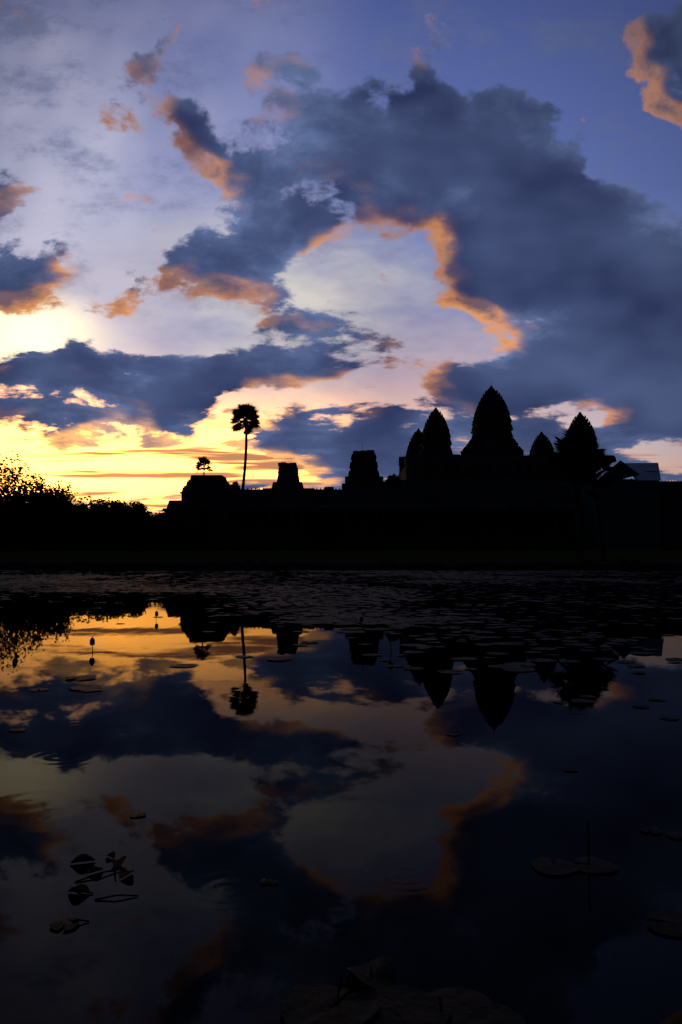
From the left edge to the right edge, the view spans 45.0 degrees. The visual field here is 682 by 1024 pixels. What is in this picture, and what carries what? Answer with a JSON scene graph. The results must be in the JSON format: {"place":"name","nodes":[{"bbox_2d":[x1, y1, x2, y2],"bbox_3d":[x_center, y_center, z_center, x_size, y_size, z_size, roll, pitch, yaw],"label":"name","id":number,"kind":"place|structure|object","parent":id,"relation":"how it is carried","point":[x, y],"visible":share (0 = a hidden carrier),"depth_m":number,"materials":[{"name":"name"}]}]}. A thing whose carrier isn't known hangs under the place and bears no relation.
{"place":"outdoors","nodes":[
{"label":"outdoors","id":0,"kind":"place"},
{"bbox_2d":[0,570,681,1023],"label":"pond water","id":1,"kind":"structure","parent":0,"point":[346,794],"depth_m":4.35,"materials":[{"name":"black liquid"}]},
{"bbox_2d":[13,611,589,1011],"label":"aquatic plants","id":2,"kind":"object","parent":1,"relation":"on","point":[82,888],"visible":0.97,"depth_m":3.35,"materials":[{"name":"black plant"}]},
{"bbox_2d":[0,570,681,1023],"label":"water lily pads","id":3,"kind":"object","parent":1,"relation":"on","point":[380,1000],"visible":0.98,"depth_m":10.67,"materials":[{"name":"black plant"}]},
{"bbox_2d":[0,550,681,569],"bbox_3d":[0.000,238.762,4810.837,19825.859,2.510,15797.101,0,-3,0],"label":"ground","id":4,"kind":"structure","parent":0,"point":[397,557],"depth_m":79.04,"materials":[{"name":"black soil"}]},
{"bbox_2d":[0,451,548,550],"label":"bushes","id":5,"kind":"object","parent":4,"relation":"on","point":[52,519],"visible":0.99,"depth_m":137.15,"materials":[{"name":"black plant"}]},
{"bbox_2d":[195,403,616,562],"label":"sugar palms","id":6,"kind":"object","parent":4,"relation":"on","point":[577,444],"visible":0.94,"depth_m":67.74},
{"bbox_2d":[163,385,681,550],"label":"temple","id":7,"kind":"structure","parent":4,"relation":"on","point":[491,469],"depth_m":190.65,"materials":[{"name":"stone"}]},
{"bbox_2d":[582,460,660,550],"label":"building","id":8,"kind":"structure","parent":4,"relation":"on","point":[629,513],"depth_m":176.25,"materials":[{"name":"black metal"}]},
{"bbox_2d":[0,0,681,513],"label":"sky","id":9,"kind":"structure","parent":0,"point":[348,222],"materials":[{"name":"blue"}]}
]}

